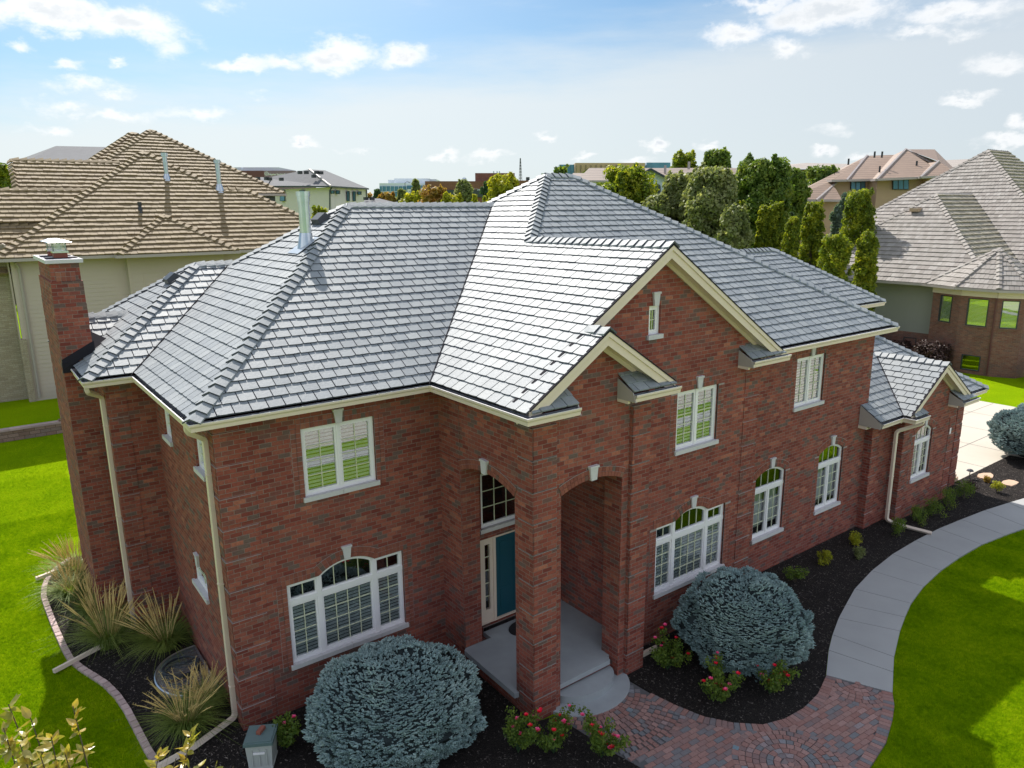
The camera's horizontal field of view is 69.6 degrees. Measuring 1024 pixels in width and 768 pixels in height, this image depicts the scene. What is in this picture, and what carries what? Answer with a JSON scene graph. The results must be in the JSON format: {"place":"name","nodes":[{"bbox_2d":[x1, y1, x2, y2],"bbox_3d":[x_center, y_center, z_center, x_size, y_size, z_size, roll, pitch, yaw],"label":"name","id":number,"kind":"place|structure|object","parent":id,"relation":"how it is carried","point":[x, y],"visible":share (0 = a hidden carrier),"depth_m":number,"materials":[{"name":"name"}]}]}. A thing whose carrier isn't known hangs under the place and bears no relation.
{"place":"outdoors","nodes":[
{"label":"outdoors","id":0,"kind":"place"},
{"bbox_2d":[22,535,84,597],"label":"ornamental grass","id":1,"kind":"object","parent":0,"point":[59,552],"depth_m":19.66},
{"bbox_2d":[24,550,92,609],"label":"ornamental grass","id":2,"kind":"object","parent":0,"point":[62,593],"depth_m":18.58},
{"bbox_2d":[0,433,149,767],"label":"grass","id":3,"kind":"structure","parent":0,"point":[20,543],"depth_m":17.20,"materials":[{"name":"plant"}]},
{"bbox_2d":[39,569,126,632],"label":"ornamental grass","id":4,"kind":"object","parent":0,"point":[80,606],"depth_m":17.67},
{"bbox_2d":[101,586,197,673],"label":"ornamental grass","id":5,"kind":"object","parent":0,"point":[163,638],"depth_m":16.38,"materials":[{"name":"plant"}]},
{"bbox_2d":[115,657,253,765],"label":"ornamental grass","id":6,"kind":"object","parent":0,"point":[174,721],"depth_m":13.74,"materials":[{"name":"plant"}]},
{"bbox_2d":[152,660,229,734],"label":"ornamental grass","id":7,"kind":"object","parent":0,"point":[205,673],"depth_m":14.56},
{"bbox_2d":[255,169,368,218],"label":"distant house","id":8,"kind":"structure","parent":0,"point":[337,190],"depth_m":87.11,"materials":[{"name":"white paint"}]},
{"bbox_2d":[0,296,1023,767],"bbox_3d":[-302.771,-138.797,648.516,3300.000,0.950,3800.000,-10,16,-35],"label":"ground","id":9,"kind":"structure","parent":0,"point":[1000,390],"depth_m":17.04,"materials":[{"name":"plant"}]},
{"bbox_2d":[0,162,19,304],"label":"broadleaf tree","id":10,"kind":"object","parent":9,"relation":"on","point":[5,180],"visible":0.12,"depth_m":71.85,"materials":[{"name":"green plant"}]},
{"bbox_2d":[0,419,62,442],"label":"retaining wall","id":11,"kind":"structure","parent":9,"relation":"on","point":[15,433],"depth_m":32.51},
{"bbox_2d":[27,146,105,159],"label":"distant house","id":12,"kind":"structure","parent":9,"relation":"on","point":[71,152],"depth_m":89.11,"materials":[{"name":"white paint"}]},
{"bbox_2d":[0,694,233,767],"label":"young tree","id":13,"kind":"object","parent":9,"relation":"on","point":[25,758],"visible":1,"depth_m":5.29,"materials":[{"name":"yellow plant"}]},
{"bbox_2d":[47,556,247,767],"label":"mulch bed","id":14,"kind":"object","parent":9,"relation":"on","point":[128,683],"visible":0.28,"depth_m":15.10,"materials":[{"name":"soil"}]},
{"bbox_2d":[41,557,158,762],"bbox_3d":[-8.702,6.171,15.584,1.030,0.081,13.520,-11,17,-38],"label":"garden edging","id":15,"kind":"object","parent":14,"relation":"on","point":[110,689],"visible":0.77,"depth_m":15.33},
{"bbox_2d":[34,577,167,666],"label":"ornamental grass","id":16,"kind":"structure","parent":14,"relation":"on","point":[106,632],"depth_m":16.56,"materials":[{"name":"plant"}]},
{"bbox_2d":[154,645,219,699],"bbox_3d":[-6.929,6.119,15.462,1.023,0.200,1.948,-10,16,-35],"label":"window well","id":17,"kind":"object","parent":14,"relation":"on","point":[176,669],"depth_m":15.54,"materials":[{"name":"grey metal"}]},
{"bbox_2d":[161,656,200,679],"bbox_3d":[-6.960,5.952,15.508,0.776,0.100,0.808,-10,16,-35],"label":"garden hose","id":18,"kind":"object","parent":17,"relation":"on","point":[167,676],"visible":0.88,"depth_m":15.40,"materials":[{"name":"grey"}]},
{"bbox_2d":[0,129,298,401],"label":"neighbour house","id":19,"kind":"structure","parent":9,"relation":"on","point":[128,214],"depth_m":37.86,"materials":[{"name":"brown"}]},
{"bbox_2d":[234,167,315,188],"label":"office building","id":20,"kind":"structure","parent":9,"relation":"on","point":[254,172],"depth_m":233.75,"materials":[{"name":"grey"}]},
{"bbox_2d":[311,205,327,217],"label":"shrub","id":21,"kind":"object","parent":9,"relation":"on","point":[318,209],"visible":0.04,"depth_m":48.50,"materials":[{"name":"green plant"}]},
{"bbox_2d":[363,197,392,202],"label":"distant house","id":22,"kind":"structure","parent":9,"relation":"on","point":[370,199],"depth_m":75.58,"materials":[{"name":"white paint"}]},
{"bbox_2d":[377,191,396,201],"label":"broadleaf tree","id":23,"kind":"object","parent":9,"relation":"on","point":[389,196],"visible":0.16,"depth_m":144.25,"materials":[{"name":"brown plant"}]},
{"bbox_2d":[379,178,438,197],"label":"office building","id":24,"kind":"structure","parent":9,"relation":"on","point":[395,184],"depth_m":253.01,"materials":[{"name":"glass"}]},
{"bbox_2d":[380,186,424,195],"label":"window","id":25,"kind":"structure","parent":24,"relation":"in","point":[382,188],"depth_m":252.88,"materials":[{"name":"blue glass"}]},
{"bbox_2d":[179,654,639,767],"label":"mulch bed","id":26,"kind":"object","parent":9,"relation":"on","point":[490,747],"visible":0.34,"depth_m":13.27,"materials":[{"name":"soil"}]},
{"bbox_2d":[240,723,277,767],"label":"utility pedestal","id":27,"kind":"object","parent":26,"relation":"on","point":[261,750],"visible":0.99,"depth_m":12.87,"materials":[{"name":"plastic"}]},
{"bbox_2d":[272,711,302,748],"bbox_3d":[-4.073,6.315,13.356,0.640,0.663,0.460,2,13,11],"label":"rose bush","id":28,"kind":"object","parent":26,"relation":"on","point":[286,732],"visible":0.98,"depth_m":13.28,"materials":[{"name":"green plant"}]},
{"bbox_2d":[301,634,488,767],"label":"blue spruce","id":29,"kind":"object","parent":26,"relation":"on","point":[410,701],"visible":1,"depth_m":12.73,"materials":[{"name":"grey"}]},
{"bbox_2d":[502,705,542,752],"bbox_3d":[0.168,6.218,13.147,0.738,0.857,0.672,3,14,15],"label":"rose bush","id":30,"kind":"object","parent":26,"relation":"on","point":[516,732],"visible":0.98,"depth_m":13.18,"materials":[{"name":"green plant"}]},
{"bbox_2d":[526,703,575,752],"bbox_3d":[0.773,6.198,13.206,1.146,0.857,0.905,-10,16,-35],"label":"rose bush","id":31,"kind":"object","parent":26,"relation":"on","point":[558,730],"visible":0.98,"depth_m":13.12,"materials":[{"name":"green plant"}]},
{"bbox_2d":[577,705,631,757],"bbox_3d":[1.552,6.244,13.054,0.618,0.820,1.137,-8,15,-28],"label":"rose bush","id":32,"kind":"object","parent":26,"relation":"on","point":[598,738],"visible":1,"depth_m":12.93,"materials":[{"name":"green plant"}]},
{"bbox_2d":[398,191,421,202],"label":"broadleaf tree","id":33,"kind":"object","parent":9,"relation":"on","point":[413,196],"visible":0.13,"depth_m":134.44,"materials":[{"name":"green plant"}]},
{"bbox_2d":[411,178,420,192],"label":"broadleaf tree","id":34,"kind":"object","parent":9,"relation":"on","point":[415,182],"visible":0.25,"depth_m":139.62,"materials":[{"name":"green plant"}]},
{"bbox_2d":[417,183,446,202],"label":"broadleaf tree","id":35,"kind":"object","parent":9,"relation":"on","point":[431,195],"visible":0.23,"depth_m":124.26,"materials":[{"name":"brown plant"}]},
{"bbox_2d":[440,191,463,202],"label":"broadleaf tree","id":36,"kind":"object","parent":9,"relation":"on","point":[447,197],"visible":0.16,"depth_m":120.19,"materials":[{"name":"green plant"}]},
{"bbox_2d":[453,179,473,202],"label":"broadleaf tree","id":37,"kind":"object","parent":9,"relation":"on","point":[464,188],"visible":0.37,"depth_m":122.98,"materials":[{"name":"green plant"}]},
{"bbox_2d":[425,171,529,202],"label":"office building","id":38,"kind":"structure","parent":9,"relation":"on","point":[476,184],"depth_m":233.84,"materials":[{"name":"red paint"}]},
{"bbox_2d":[480,181,487,201],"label":"conifer tree","id":39,"kind":"object","parent":9,"relation":"on","point":[484,190],"visible":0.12,"depth_m":106.10,"materials":[{"name":"green plant"}]},
{"bbox_2d":[486,172,518,201],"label":"broadleaf tree","id":40,"kind":"object","parent":9,"relation":"on","point":[498,184],"visible":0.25,"depth_m":87.80,"materials":[{"name":"green plant"}]},
{"bbox_2d":[33,172,988,767],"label":"brick house","id":41,"kind":"structure","parent":9,"relation":"on","point":[607,426],"depth_m":15.67,"materials":[{"name":"red"}]},
{"bbox_2d":[162,410,172,446],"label":"window","id":42,"kind":"structure","parent":41,"relation":"in","point":[167,437],"depth_m":15.83,"materials":[{"name":"white"}]},
{"bbox_2d":[193,439,205,481],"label":"window","id":43,"kind":"structure","parent":41,"relation":"in","point":[199,470],"depth_m":13.78,"materials":[{"name":"white"}]},
{"bbox_2d":[192,552,209,604],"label":"window","id":44,"kind":"structure","parent":41,"relation":"in","point":[200,583],"depth_m":15.19,"materials":[{"name":"white"}]},
{"bbox_2d":[290,405,385,503],"bbox_3d":[-3.451,1.241,14.281,1.872,1.705,0.685,-10,16,-35],"label":"window","id":45,"kind":"structure","parent":41,"relation":"in","point":[335,457],"depth_m":14.18,"materials":[{"name":"white"}]},
{"bbox_2d":[276,539,413,671],"bbox_3d":[-3.422,4.216,14.972,2.862,2.255,0.685,-10,16,-35],"label":"window","id":46,"kind":"structure","parent":41,"relation":"in","point":[354,599],"depth_m":14.91,"materials":[{"name":"white"}]},
{"bbox_2d":[480,474,514,534],"bbox_3d":[-0.126,2.211,16.468,1.980,1.750,0.675,-10,16,-35],"label":"window","id":47,"kind":"structure","parent":41,"relation":"in","point":[497,503],"depth_m":16.63,"materials":[{"name":"white"}]},
{"bbox_2d":[480,530,515,635],"bbox_3d":[-0.017,4.335,16.846,1.880,2.300,0.421,-10,16,-35],"label":"door","id":48,"kind":"structure","parent":41,"relation":"in","point":[501,548],"depth_m":16.53,"materials":[{"name":"teal wood"}]},
{"bbox_2d":[647,291,663,339],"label":"window","id":49,"kind":"structure","parent":41,"relation":"in","point":[653,334],"depth_m":14.85,"materials":[{"name":"white"}]},
{"bbox_2d":[647,493,730,600],"bbox_3d":[3.917,3.508,17.027,2.762,2.145,0.685,-10,16,-35],"label":"window","id":50,"kind":"structure","parent":41,"relation":"in","point":[687,546],"depth_m":17.00,"materials":[{"name":"white"}]},
{"bbox_2d":[669,374,723,456],"bbox_3d":[3.894,0.590,16.352,1.762,1.675,0.685,-10,16,-35],"label":"window","id":51,"kind":"structure","parent":41,"relation":"in","point":[692,413],"depth_m":16.27,"materials":[{"name":"white"}]},
{"bbox_2d":[749,457,789,544],"bbox_3d":[6.595,2.949,19.584,1.702,2.235,0.685,-10,16,-35],"label":"window","id":52,"kind":"structure","parent":41,"relation":"in","point":[765,510],"depth_m":19.63,"materials":[{"name":"white"}]},
{"bbox_2d":[789,345,829,412],"bbox_3d":[7.734,-0.231,19.737,1.722,1.695,0.685,-10,16,-35],"label":"window","id":53,"kind":"structure","parent":41,"relation":"in","point":[807,368],"depth_m":19.66,"materials":[{"name":"white"}]},
{"bbox_2d":[810,435,846,515],"bbox_3d":[8.884,2.489,21.227,1.652,2.235,0.685,-10,16,-35],"label":"window","id":54,"kind":"structure","parent":41,"relation":"in","point":[827,465],"depth_m":21.23,"materials":[{"name":"white"}]},
{"bbox_2d":[907,418,935,483],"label":"window","id":55,"kind":"structure","parent":41,"relation":"in","point":[920,472],"depth_m":23.23,"materials":[{"name":"white"}]},
{"bbox_2d":[553,164,569,173],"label":"broadleaf tree","id":56,"kind":"object","parent":9,"relation":"on","point":[561,169],"visible":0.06,"depth_m":63.34,"materials":[{"name":"green plant"}]},
{"bbox_2d":[596,182,618,193],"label":"broadleaf tree","id":57,"kind":"object","parent":9,"relation":"on","point":[609,187],"depth_m":55.85,"materials":[{"name":"green plant"}]},
{"bbox_2d":[557,163,669,173],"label":"office building","id":58,"kind":"structure","parent":9,"relation":"on","point":[577,168],"depth_m":284.53,"materials":[{"name":"beige glass"}]},
{"bbox_2d":[603,162,659,205],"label":"broadleaf tree","id":59,"kind":"object","parent":9,"relation":"on","point":[632,183],"visible":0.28,"depth_m":58.43,"materials":[{"name":"green plant"}]},
{"bbox_2d":[573,162,736,194],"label":"distant house","id":60,"kind":"structure","parent":9,"relation":"on","point":[594,175],"depth_m":79.45,"materials":[{"name":"beige paint"}]},
{"bbox_2d":[640,193,675,220],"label":"broadleaf tree","id":61,"kind":"object","parent":9,"relation":"on","point":[659,203],"visible":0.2,"depth_m":53.69,"materials":[{"name":"green plant"}]},
{"bbox_2d":[661,169,691,223],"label":"broadleaf tree","id":62,"kind":"object","parent":9,"relation":"on","point":[674,185],"visible":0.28,"depth_m":54.44,"materials":[{"name":"green plant"}]},
{"bbox_2d":[669,149,698,167],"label":"broadleaf tree","id":63,"kind":"object","parent":9,"relation":"on","point":[680,159],"visible":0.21,"depth_m":94.93,"materials":[{"name":"green plant"}]},
{"bbox_2d":[678,162,738,237],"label":"broadleaf tree","id":64,"kind":"object","parent":9,"relation":"on","point":[710,193],"visible":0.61,"depth_m":51.20,"materials":[{"name":"green plant"}]},
{"bbox_2d":[703,147,731,167],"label":"broadleaf tree","id":65,"kind":"object","parent":9,"relation":"on","point":[717,157],"visible":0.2,"depth_m":94.99,"materials":[{"name":"green plant"}]},
{"bbox_2d":[713,202,754,248],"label":"broadleaf tree","id":66,"kind":"object","parent":9,"relation":"on","point":[735,232],"visible":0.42,"depth_m":48.32,"materials":[{"name":"green plant"}]},
{"bbox_2d":[754,204,770,247],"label":"columnar tree","id":67,"kind":"object","parent":9,"relation":"on","point":[762,223],"visible":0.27,"depth_m":51.65,"materials":[{"name":"green plant"}]},
{"bbox_2d":[734,152,795,247],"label":"broadleaf tree","id":68,"kind":"object","parent":9,"relation":"on","point":[763,181],"visible":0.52,"depth_m":60.26,"materials":[{"name":"green plant"}]},
{"bbox_2d":[765,200,785,250],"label":"columnar tree","id":69,"kind":"object","parent":9,"relation":"on","point":[776,224],"visible":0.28,"depth_m":51.45,"materials":[{"name":"green plant"}]},
{"bbox_2d":[781,216,800,259],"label":"columnar tree","id":70,"kind":"object","parent":9,"relation":"on","point":[791,246],"visible":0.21,"depth_m":47.85,"materials":[{"name":"green plant"}]},
{"bbox_2d":[789,167,812,244],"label":"broadleaf tree","id":71,"kind":"object","parent":9,"relation":"on","point":[802,194],"visible":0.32,"depth_m":68.51,"materials":[{"name":"green plant"}]},
{"bbox_2d":[798,198,825,267],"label":"columnar tree","id":72,"kind":"object","parent":9,"relation":"on","point":[812,235],"visible":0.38,"depth_m":50.68,"materials":[{"name":"green plant"}]},
{"bbox_2d":[789,163,846,178],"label":"office building","id":73,"kind":"structure","parent":9,"relation":"on","point":[802,166],"depth_m":188.16,"materials":[{"name":"white"}]},
{"bbox_2d":[804,164,839,185],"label":"broadleaf tree","id":74,"kind":"object","parent":9,"relation":"on","point":[817,173],"visible":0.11,"depth_m":76.26,"materials":[{"name":"green plant"}]},
{"bbox_2d":[627,455,1023,724],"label":"mulch bed","id":75,"kind":"object","parent":9,"relation":"on","point":[823,592],"visible":0.69,"depth_m":18.23,"materials":[{"name":"soil"}]},
{"bbox_2d":[649,623,693,669],"bbox_3d":[3.341,5.621,15.590,0.948,0.842,0.764,0,13,2],"label":"rose bush","id":76,"kind":"object","parent":75,"relation":"on","point":[661,654],"visible":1,"depth_m":15.44,"materials":[{"name":"green plant"}]},
{"bbox_2d":[698,651,744,703],"bbox_3d":[4.056,5.824,14.486,0.818,0.933,1.025,1,13,5],"label":"rose bush","id":77,"kind":"object","parent":75,"relation":"on","point":[721,694],"visible":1,"depth_m":14.31,"materials":[{"name":"green plant"}]},
{"bbox_2d":[670,565,816,681],"bbox_3d":[5.024,5.029,15.843,2.909,1.997,2.892,-10,16,-35],"label":"blue spruce","id":78,"kind":"object","parent":75,"relation":"on","point":[742,622],"visible":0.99,"depth_m":15.05,"materials":[{"name":"grey"}]},
{"bbox_2d":[755,659,801,693],"bbox_3d":[5.304,5.830,14.696,0.859,0.801,0.713,6,15,25],"label":"rose bush","id":79,"kind":"object","parent":75,"relation":"on","point":[774,681],"visible":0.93,"depth_m":14.62,"materials":[{"name":"green plant"}]},
{"bbox_2d":[782,566,809,581],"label":"shrub","id":80,"kind":"object","parent":75,"relation":"on","point":[796,573],"visible":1,"depth_m":19.06,"materials":[{"name":"green plant"}]},
{"bbox_2d":[816,550,832,564],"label":"shrub","id":81,"kind":"object","parent":75,"relation":"on","point":[826,557],"visible":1,"depth_m":20.09,"materials":[{"name":"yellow plant"}]},
{"bbox_2d":[848,530,862,545],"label":"shrub","id":82,"kind":"object","parent":75,"relation":"on","point":[855,537],"visible":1,"depth_m":21.20,"materials":[{"name":"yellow plant"}]},
{"bbox_2d":[853,546,865,559],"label":"shrub","id":83,"kind":"object","parent":75,"relation":"on","point":[858,552],"visible":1,"depth_m":20.41,"materials":[{"name":"green plant"}]},
{"bbox_2d":[891,516,906,536],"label":"shrub","id":84,"kind":"object","parent":75,"relation":"on","point":[898,528],"visible":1,"depth_m":21.75,"materials":[{"name":"green plant"}]},
{"bbox_2d":[910,504,928,524],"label":"shrub","id":85,"kind":"object","parent":75,"relation":"on","point":[916,512],"visible":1,"depth_m":22.65,"materials":[{"name":"green plant"}]},
{"bbox_2d":[923,495,948,517],"bbox_3d":[13.349,3.889,23.190,0.696,0.647,0.792,-10,16,-35],"label":"shrub","id":86,"kind":"object","parent":75,"relation":"on","point":[932,507],"visible":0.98,"depth_m":23.22,"materials":[{"name":"green plant"}]},
{"bbox_2d":[939,485,958,510],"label":"shrub","id":87,"kind":"object","parent":75,"relation":"on","point":[945,492],"visible":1,"depth_m":23.82,"materials":[{"name":"green plant"}]},
{"bbox_2d":[954,478,975,498],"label":"shrub","id":88,"kind":"object","parent":75,"relation":"on","point":[963,484],"visible":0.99,"depth_m":24.49,"materials":[{"name":"green plant"}]},
{"bbox_2d":[990,480,1005,491],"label":"shrub","id":89,"kind":"object","parent":75,"relation":"on","point":[997,485],"visible":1,"depth_m":25.03,"materials":[{"name":"yellow plant"}]},
{"bbox_2d":[986,403,1023,456],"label":"blue spruce","id":90,"kind":"object","parent":75,"relation":"on","point":[1006,429],"visible":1,"depth_m":27.96,"materials":[{"name":"grey"}]},
{"bbox_2d":[826,204,843,249],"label":"conifer tree","id":91,"kind":"object","parent":9,"relation":"on","point":[835,217],"visible":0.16,"depth_m":54.57,"materials":[{"name":"green plant"}]},
{"bbox_2d":[816,231,854,281],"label":"columnar tree","id":92,"kind":"object","parent":9,"relation":"on","point":[834,259],"visible":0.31,"depth_m":43.98,"materials":[{"name":"green plant"}]},
{"bbox_2d":[838,192,847,230],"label":"conifer tree","id":93,"kind":"object","parent":9,"relation":"on","point":[841,203],"visible":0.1,"depth_m":55.22,"materials":[{"name":"green plant"}]},
{"bbox_2d":[838,187,876,247],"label":"columnar tree","id":94,"kind":"object","parent":9,"relation":"on","point":[859,209],"visible":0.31,"depth_m":50.26,"materials":[{"name":"green plant"}]},
{"bbox_2d":[850,229,880,311],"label":"columnar tree","id":95,"kind":"object","parent":9,"relation":"on","point":[864,267],"visible":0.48,"depth_m":44.62,"materials":[{"name":"green plant"}]},
{"bbox_2d":[799,148,952,303],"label":"distant house","id":96,"kind":"structure","parent":9,"relation":"on","point":[887,178],"depth_m":72.46,"materials":[{"name":"beige paint"}]},
{"bbox_2d":[850,181,865,189],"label":"window","id":97,"kind":"structure","parent":96,"relation":"in","point":[853,185],"depth_m":73.31,"materials":[{"name":"blue"}]},
{"bbox_2d":[892,180,908,189],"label":"window","id":98,"kind":"structure","parent":96,"relation":"in","point":[896,184],"depth_m":71.36,"materials":[{"name":"blue"}]},
{"bbox_2d":[888,339,912,349],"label":"shrub","id":99,"kind":"object","parent":9,"relation":"on","point":[905,343],"visible":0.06,"depth_m":45.90,"materials":[{"name":"brown plant"}]},
{"bbox_2d":[797,149,1023,377],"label":"neighbour house","id":100,"kind":"structure","parent":9,"relation":"on","point":[956,233],"depth_m":46.72,"materials":[{"name":"grey"}]},
{"bbox_2d":[938,295,952,322],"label":"window","id":101,"kind":"structure","parent":100,"relation":"in","point":[942,299],"depth_m":44.14,"materials":[{"name":"green"}]},
{"bbox_2d":[965,298,989,326],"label":"window","id":102,"kind":"structure","parent":100,"relation":"in","point":[969,302],"depth_m":42.43,"materials":[{"name":"green"}]},
{"bbox_2d":[999,301,1020,328],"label":"window","id":103,"kind":"structure","parent":100,"relation":"in","point":[1006,302],"depth_m":41.36,"materials":[{"name":"green"}]},
{"bbox_2d":[826,498,1023,691],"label":"walkway","id":104,"kind":"structure","parent":9,"relation":"on","point":[869,624],"depth_m":18.60,"materials":[{"name":"concrete"}]},
{"bbox_2d":[914,339,952,360],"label":"shrub","id":105,"kind":"object","parent":9,"relation":"on","point":[935,350],"visible":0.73,"depth_m":43.33,"materials":[{"name":"brown plant"}]},
{"bbox_2d":[0,0,1023,196],"label":"sky","id":106,"kind":"structure","parent":0,"point":[366,93],"materials":[{"name":"blue"}]},
{"bbox_2d":[556,675,893,767],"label":"path","id":107,"kind":"structure","parent":0,"point":[835,723],"depth_m":13.66,"materials":[{"name":"brick"}]},
{"bbox_2d":[873,530,1023,767],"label":"grass","id":108,"kind":"structure","parent":0,"point":[987,556],"depth_m":15.73,"materials":[{"name":"plant"}]},
{"bbox_2d":[955,401,1023,479],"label":"driveway","id":109,"kind":"structure","parent":0,"point":[978,450],"depth_m":30.46,"materials":[{"name":"concrete"}]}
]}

